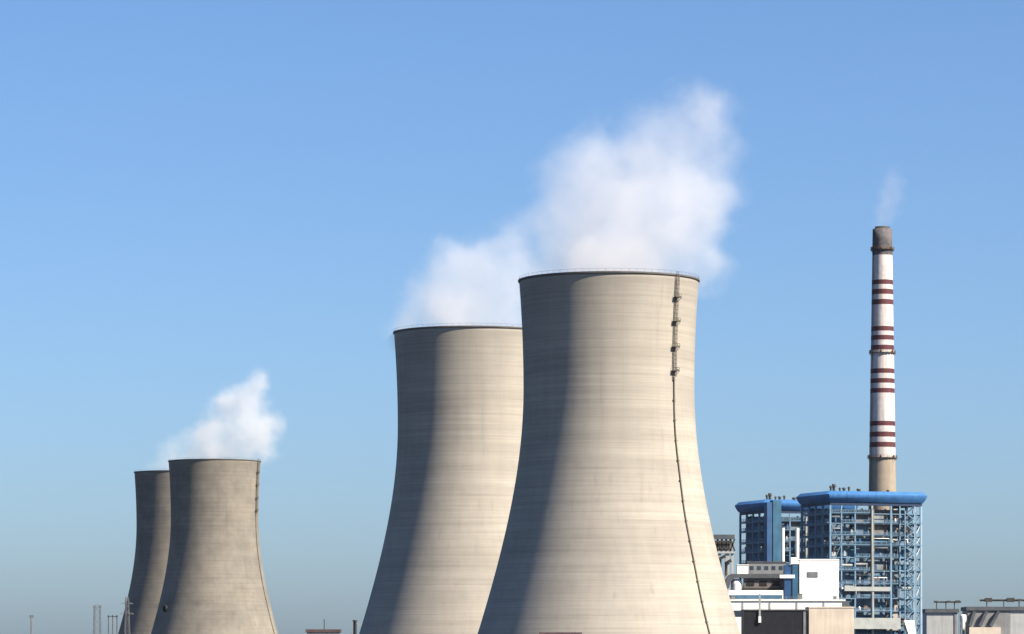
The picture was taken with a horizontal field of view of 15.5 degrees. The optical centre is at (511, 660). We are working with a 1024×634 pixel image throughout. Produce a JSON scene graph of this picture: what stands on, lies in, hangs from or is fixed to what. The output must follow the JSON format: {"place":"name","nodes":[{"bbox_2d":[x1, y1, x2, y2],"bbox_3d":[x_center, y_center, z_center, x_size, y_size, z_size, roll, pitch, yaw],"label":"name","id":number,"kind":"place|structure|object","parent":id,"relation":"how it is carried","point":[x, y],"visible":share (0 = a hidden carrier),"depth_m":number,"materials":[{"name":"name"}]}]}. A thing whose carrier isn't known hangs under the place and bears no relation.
{"place":"outdoors","nodes":[
{"label":"outdoors","id":0,"kind":"place"},
{"bbox_2d":[0,0,1023,633],"label":"sky","id":1,"kind":"structure","parent":0,"point":[220,220],"materials":[{"name":"blue"}]},
{"bbox_2d":[539,632,581,633],"bbox_3d":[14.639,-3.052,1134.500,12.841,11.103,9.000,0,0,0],"label":"shed","id":2,"kind":"structure","parent":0,"point":[560,632],"depth_m":1130.00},
{"bbox_2d":[746,561,785,573],"bbox_3d":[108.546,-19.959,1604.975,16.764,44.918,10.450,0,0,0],"label":"annex building","id":3,"kind":"structure","parent":0,"point":[765,567],"depth_m":1600.00,"materials":[{"name":"white paint"}]},
{"bbox_2d":[741,593,807,633],"bbox_3d":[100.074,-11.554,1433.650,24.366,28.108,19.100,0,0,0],"label":"dark shed","id":4,"kind":"structure","parent":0,"point":[773,621],"depth_m":1425.00,"materials":[{"name":"black paint"}]},
{"bbox_2d":[728,590,845,633],"bbox_3d":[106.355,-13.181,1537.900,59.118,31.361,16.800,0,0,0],"label":"turbine hall","id":5,"kind":"structure","parent":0,"point":[740,600],"depth_m":1530.00,"materials":[{"name":"white paint"}]},
{"bbox_2d":[733,610,740,616],"bbox_3d":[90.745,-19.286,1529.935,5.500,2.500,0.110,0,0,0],"label":"window","id":6,"kind":"structure","parent":5,"relation":"in","point":[737,613],"depth_m":1529.91,"materials":[{"name":"blue glass"}]},
{"bbox_2d":[735,493,857,586],"bbox_3d":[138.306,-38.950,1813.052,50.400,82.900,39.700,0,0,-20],"label":"boiler house","id":7,"kind":"structure","parent":0,"point":[772,534],"depth_m":1798.20,"materials":[{"name":"metal"}]},
{"bbox_2d":[780,557,838,598],"bbox_3d":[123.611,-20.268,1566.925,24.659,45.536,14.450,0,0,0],"label":"control building","id":8,"kind":"structure","parent":0,"point":[811,578],"depth_m":1560.00,"materials":[{"name":"white paint"}]},
{"bbox_2d":[805,602,854,633],"bbox_3d":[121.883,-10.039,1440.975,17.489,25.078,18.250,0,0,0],"label":"beige block","id":9,"kind":"structure","parent":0,"point":[830,620],"depth_m":1432.00,"materials":[{"name":"beige concrete"}]},
{"bbox_2d":[796,484,926,633],"bbox_3d":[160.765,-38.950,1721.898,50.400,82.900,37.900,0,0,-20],"label":"boiler house","id":10,"kind":"structure","parent":0,"point":[866,549],"depth_m":1710.66,"materials":[{"name":"metal"}]},
{"bbox_2d":[922,609,958,633],"bbox_3d":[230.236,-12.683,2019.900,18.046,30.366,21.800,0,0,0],"label":"grey hall","id":11,"kind":"structure","parent":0,"point":[939,621],"depth_m":2010.00,"materials":[{"name":"grey metal"}]},
{"bbox_2d":[934,600,960,608],"bbox_3d":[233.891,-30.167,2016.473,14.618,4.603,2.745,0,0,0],"label":"pipe bridge","id":12,"kind":"structure","parent":0,"point":[954,602],"depth_m":2015.71,"materials":[{"name":"metal"}]},
{"bbox_2d":[961,607,1023,633],"bbox_3d":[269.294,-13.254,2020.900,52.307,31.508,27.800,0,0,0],"label":"grey hall","id":13,"kind":"structure","parent":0,"point":[994,620],"depth_m":2009.80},
{"bbox_2d":[979,598,1023,606],"bbox_3d":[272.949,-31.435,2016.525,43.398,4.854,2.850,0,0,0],"label":"pipe bridge","id":14,"kind":"structure","parent":0,"point":[986,600],"depth_m":2015.35,"materials":[{"name":"metal"}]},
{"label":"ground","id":15,"kind":"structure","parent":0,"visible":0},
{"bbox_2d":[30,615,33,633],"bbox_3d":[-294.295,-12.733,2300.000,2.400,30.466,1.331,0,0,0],"label":"light mast","id":16,"kind":"object","parent":15,"relation":"on","point":[31,616],"visible":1,"depth_m":2299.60,"materials":[{"name":"metal"}]},
{"bbox_2d":[93,605,101,633],"bbox_3d":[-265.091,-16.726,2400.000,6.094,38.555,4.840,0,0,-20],"label":"lattice pylon","id":17,"kind":"object","parent":15,"relation":"on","point":[99,618],"visible":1,"depth_m":2401.01,"materials":[{"name":"metal"}]},
{"bbox_2d":[108,615,117,633],"bbox_3d":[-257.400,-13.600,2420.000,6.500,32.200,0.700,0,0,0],"label":"switchyard gantry","id":18,"kind":"object","parent":15,"relation":"on","point":[112,616],"visible":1,"depth_m":2419.65,"materials":[{"name":"metal"}]},
{"bbox_2d":[121,597,132,633],"bbox_3d":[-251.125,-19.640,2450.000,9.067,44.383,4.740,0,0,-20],"label":"lattice pylon","id":19,"kind":"object","parent":15,"relation":"on","point":[128,618],"visible":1,"depth_m":2450.02,"materials":[{"name":"metal"}]},
{"bbox_2d":[118,469,170,633],"bbox_3d":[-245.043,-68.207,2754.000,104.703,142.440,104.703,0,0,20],"label":"cooling tower","id":20,"kind":"structure","parent":15,"relation":"on","point":[153,511],"depth_m":2726.38,"materials":[{"name":"concrete"}]},
{"bbox_2d":[151,457,277,633],"bbox_3d":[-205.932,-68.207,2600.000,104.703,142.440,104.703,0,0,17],"label":"cooling tower","id":21,"kind":"structure","parent":15,"relation":"on","point":[214,581],"depth_m":2571.31,"materials":[{"name":"concrete"}]},
{"bbox_2d":[305,619,340,633],"bbox_3d":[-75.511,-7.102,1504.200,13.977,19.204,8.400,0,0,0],"label":"gatehouse","id":22,"kind":"object","parent":15,"relation":"on","point":[323,631],"visible":1,"depth_m":1500.00,"materials":[{"name":"metal"}]},
{"bbox_2d":[353,620,360,633],"bbox_3d":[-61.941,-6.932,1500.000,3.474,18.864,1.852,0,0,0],"label":"vent stack","id":23,"kind":"object","parent":15,"relation":"on","point":[355,623],"visible":1,"depth_m":1499.59,"materials":[{"name":"metal"}]},
{"bbox_2d":[359,323,522,633],"bbox_3d":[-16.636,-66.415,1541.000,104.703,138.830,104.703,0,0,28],"label":"cooling tower","id":24,"kind":"structure","parent":15,"relation":"on","point":[460,400],"depth_m":1511.28,"materials":[{"name":"concrete"}]},
{"bbox_2d":[478,268,739,633],"bbox_3d":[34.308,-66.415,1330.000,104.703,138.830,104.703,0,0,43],"label":"cooling tower","id":25,"kind":"structure","parent":15,"relation":"on","point":[608,529],"depth_m":1300.76,"materials":[{"name":"beige concrete"}]},
{"bbox_2d":[713,535,734,589],"bbox_3d":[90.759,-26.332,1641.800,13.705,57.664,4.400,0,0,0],"label":"conveyor trestle","id":26,"kind":"object","parent":15,"relation":"on","point":[724,547],"visible":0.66,"depth_m":1640.05,"materials":[{"name":"metal"}]},
{"bbox_2d":[736,564,748,578],"bbox_3d":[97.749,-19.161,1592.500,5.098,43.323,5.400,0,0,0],"label":"plant room","id":27,"kind":"object","parent":15,"relation":"on","point":[742,568],"visible":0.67,"depth_m":1590.00,"materials":[{"name":"white paint"}]},
{"bbox_2d":[725,574,782,589],"bbox_3d":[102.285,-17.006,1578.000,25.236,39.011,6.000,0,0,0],"label":"conveyor gallery","id":28,"kind":"object","parent":15,"relation":"on","point":[762,581],"visible":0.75,"depth_m":1576.05,"materials":[{"name":"metal"}]},
{"bbox_2d":[746,581,753,585],"bbox_3d":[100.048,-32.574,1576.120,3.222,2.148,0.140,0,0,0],"label":"window","id":29,"kind":"structure","parent":28,"relation":"in","point":[748,583],"depth_m":1576.17,"materials":[{"name":"black glass"}]},
{"bbox_2d":[759,581,766,585],"bbox_3d":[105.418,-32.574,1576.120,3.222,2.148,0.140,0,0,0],"label":"window","id":30,"kind":"structure","parent":28,"relation":"in","point":[761,583],"depth_m":1576.17,"materials":[{"name":"black glass"}]},
{"bbox_2d":[772,581,779,585],"bbox_3d":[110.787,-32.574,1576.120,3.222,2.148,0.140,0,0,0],"label":"window","id":31,"kind":"structure","parent":28,"relation":"in","point":[774,583],"depth_m":1576.17,"materials":[{"name":"black glass"}]},
{"bbox_2d":[867,226,897,629],"bbox_3d":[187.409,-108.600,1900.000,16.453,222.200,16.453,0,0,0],"label":"chimney","id":32,"kind":"object","parent":15,"relation":"on","point":[881,456],"visible":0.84,"depth_m":1895.00,"materials":[{"name":"concrete"}]},
{"bbox_2d":[960,614,965,633],"bbox_3d":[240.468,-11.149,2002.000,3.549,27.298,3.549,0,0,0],"label":"white silo","id":33,"kind":"object","parent":15,"relation":"on","point":[962,621],"visible":1,"depth_m":2000.74,"materials":[{"name":"paint"}]}
]}

